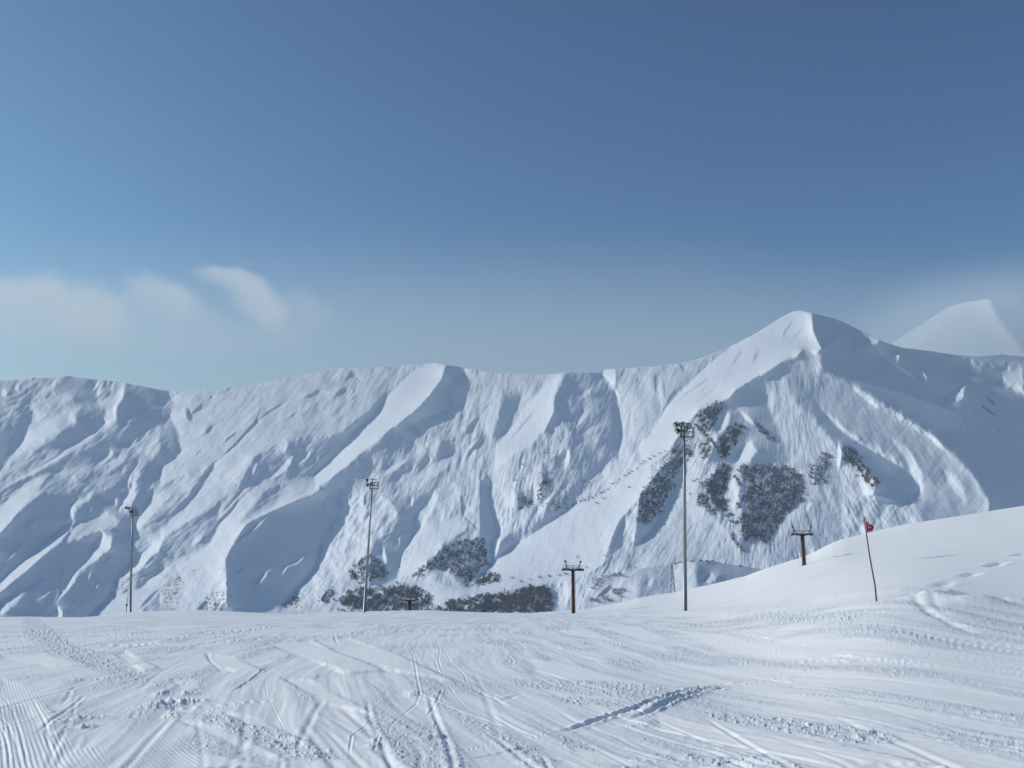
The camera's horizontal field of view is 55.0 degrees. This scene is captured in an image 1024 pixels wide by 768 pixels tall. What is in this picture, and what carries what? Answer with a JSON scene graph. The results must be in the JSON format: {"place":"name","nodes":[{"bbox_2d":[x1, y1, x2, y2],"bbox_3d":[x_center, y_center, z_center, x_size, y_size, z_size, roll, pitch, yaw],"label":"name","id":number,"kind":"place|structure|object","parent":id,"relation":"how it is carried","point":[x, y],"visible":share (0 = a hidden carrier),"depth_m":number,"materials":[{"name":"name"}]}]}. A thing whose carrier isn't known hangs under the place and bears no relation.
{"place":"outdoors","nodes":[
{"label":"outdoors","id":0,"kind":"place"},
{"bbox_2d":[0,311,1023,616],"bbox_3d":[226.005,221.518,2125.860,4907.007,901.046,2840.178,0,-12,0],"label":"mountain","id":1,"kind":"structure","parent":0,"point":[254,499],"depth_m":1892.12,"materials":[{"name":"white snow"}]},
{"bbox_2d":[114,570,194,608],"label":"woodland","id":2,"kind":"object","parent":1,"relation":"on","point":[168,589],"visible":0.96,"depth_m":1546.84,"materials":[{"name":"green plant"}]},
{"bbox_2d":[198,591,232,610],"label":"woodland","id":3,"kind":"object","parent":1,"relation":"on","point":[215,601],"visible":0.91,"depth_m":1459.17,"materials":[{"name":"plant"}]},
{"bbox_2d":[282,589,335,607],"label":"woodland","id":4,"kind":"object","parent":1,"relation":"on","point":[322,599],"visible":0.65,"depth_m":1523.29,"materials":[{"name":"green plant"}]},
{"bbox_2d":[347,554,387,583],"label":"woodland","id":5,"kind":"object","parent":1,"relation":"on","point":[372,572],"visible":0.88,"depth_m":1599.64,"materials":[{"name":"green plant"}]},
{"bbox_2d":[337,582,432,611],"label":"woodland","id":6,"kind":"object","parent":1,"relation":"on","point":[351,600],"visible":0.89,"depth_m":1496.41,"materials":[{"name":"green plant"}]},
{"bbox_2d":[411,538,489,581],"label":"woodland","id":7,"kind":"object","parent":1,"relation":"on","point":[470,576],"visible":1,"depth_m":1626.34,"materials":[{"name":"green plant"}]},
{"bbox_2d":[465,570,499,586],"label":"woodland","id":8,"kind":"object","parent":1,"relation":"on","point":[483,579],"visible":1,"depth_m":1563.95,"materials":[{"name":"green plant"}]},
{"bbox_2d":[435,583,554,612],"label":"woodland","id":9,"kind":"object","parent":1,"relation":"on","point":[487,602],"visible":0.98,"depth_m":1457.04,"materials":[{"name":"green plant"}]},
{"bbox_2d":[517,472,586,510],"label":"woodland","id":10,"kind":"object","parent":1,"relation":"on","point":[530,502],"visible":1,"depth_m":1808.34,"materials":[{"name":"plant"}]},
{"bbox_2d":[636,458,680,524],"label":"woodland","id":11,"kind":"object","parent":1,"relation":"on","point":[655,492],"visible":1,"depth_m":1750.30,"materials":[{"name":"plant"}]},
{"bbox_2d":[671,439,710,464],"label":"woodland","id":12,"kind":"object","parent":1,"relation":"on","point":[687,453],"visible":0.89,"depth_m":1877.09,"materials":[{"name":"plant"}]},
{"bbox_2d":[697,493,716,514],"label":"rock crag","id":13,"kind":"structure","parent":1,"relation":"on","point":[703,499],"depth_m":1708.29,"materials":[{"name":"grey stone"}]},
{"bbox_2d":[694,423,724,455],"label":"rock crag","id":14,"kind":"structure","parent":1,"relation":"on","point":[710,440],"depth_m":1904.64,"materials":[{"name":"grey stone"}]},
{"bbox_2d":[694,400,726,431],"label":"woodland","id":15,"kind":"object","parent":1,"relation":"on","point":[709,416],"visible":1,"depth_m":1984.15,"materials":[{"name":"plant"}]},
{"bbox_2d":[699,462,740,522],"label":"woodland","id":16,"kind":"object","parent":1,"relation":"on","point":[717,471],"visible":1,"depth_m":1761.56,"materials":[{"name":"green plant"}]},
{"bbox_2d":[731,532,744,551],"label":"rock crag","id":17,"kind":"structure","parent":1,"relation":"on","point":[734,540],"depth_m":1576.62,"materials":[{"name":"grey stone"}]},
{"bbox_2d":[733,474,742,485],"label":"rock crag","id":18,"kind":"structure","parent":1,"relation":"on","point":[738,482],"depth_m":1771.05,"materials":[{"name":"grey stone"}]},
{"bbox_2d":[718,423,775,464],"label":"woodland","id":19,"kind":"object","parent":1,"relation":"on","point":[722,445],"visible":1,"depth_m":1912.30,"materials":[{"name":"plant"}]},
{"bbox_2d":[736,463,805,543],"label":"woodland","id":20,"kind":"object","parent":1,"relation":"on","point":[764,503],"visible":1,"depth_m":1723.65,"materials":[{"name":"green plant"}]},
{"bbox_2d":[802,451,832,501],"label":"woodland","id":21,"kind":"object","parent":1,"relation":"on","point":[817,469],"visible":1,"depth_m":1814.05,"materials":[{"name":"plant"}]},
{"bbox_2d":[841,444,880,485],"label":"woodland","id":22,"kind":"object","parent":1,"relation":"on","point":[860,470],"visible":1,"depth_m":1803.88,"materials":[{"name":"plant"}]},
{"bbox_2d":[0,506,1023,767],"bbox_3d":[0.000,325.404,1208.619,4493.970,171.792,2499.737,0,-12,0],"label":"ground","id":23,"kind":"structure","parent":0,"point":[822,658],"depth_m":20.42,"materials":[{"name":"white snow"}]},
{"bbox_2d":[125,506,138,611],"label":"floodlight mast","id":24,"kind":"object","parent":23,"relation":"on","point":[130,589],"visible":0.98,"depth_m":180.50,"materials":[{"name":"metal"}]},
{"bbox_2d":[363,478,378,611],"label":"floodlight mast","id":25,"kind":"object","parent":23,"relation":"on","point":[367,563],"visible":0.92,"depth_m":154.35,"materials":[{"name":"metal"}]},
{"bbox_2d":[401,593,417,610],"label":"lift pylon","id":26,"kind":"object","parent":23,"relation":"on","point":[409,604],"visible":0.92,"depth_m":176.60,"materials":[{"name":"black metal"}]},
{"bbox_2d":[561,560,583,612],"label":"lift pylon","id":27,"kind":"object","parent":23,"relation":"on","point":[573,587],"visible":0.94,"depth_m":128.01,"materials":[{"name":"metal"}]},
{"bbox_2d":[670,563,675,592],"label":"lattice tower","id":28,"kind":"structure","parent":23,"relation":"on","point":[673,586],"depth_m":534.51,"materials":[{"name":"metal"}]},
{"bbox_2d":[673,421,693,610],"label":"floodlight mast","id":29,"kind":"object","parent":23,"relation":"on","point":[682,430],"visible":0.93,"depth_m":102.13,"materials":[{"name":"metal"}]},
{"bbox_2d":[791,525,812,565],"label":"lift pylon","id":30,"kind":"object","parent":23,"relation":"on","point":[803,546],"visible":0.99,"depth_m":140.41,"materials":[{"name":"grey metal"}]},
{"bbox_2d":[864,517,876,600],"bbox_3d":[13.553,6.734,37.029,0.323,3.440,0.129,-2,-12,9],"label":"marker flag","id":31,"kind":"object","parent":23,"relation":"on","point":[869,527],"visible":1,"depth_m":37.19,"materials":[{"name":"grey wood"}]},
{"bbox_2d":[0,0,1023,390],"label":"sky","id":32,"kind":"structure","parent":0,"point":[195,194],"materials":[{"name":"blue"}]},
{"bbox_2d":[575,560,762,609],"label":"hill","id":33,"kind":"structure","parent":0,"point":[649,581],"depth_m":589.12,"materials":[{"name":"white snow"}]},
{"bbox_2d":[892,299,1023,355],"bbox_3d":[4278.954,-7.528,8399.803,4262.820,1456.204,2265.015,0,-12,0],"label":"distant peak","id":34,"kind":"structure","parent":0,"point":[983,327],"depth_m":8301.12,"materials":[{"name":"white snow"}]}
]}

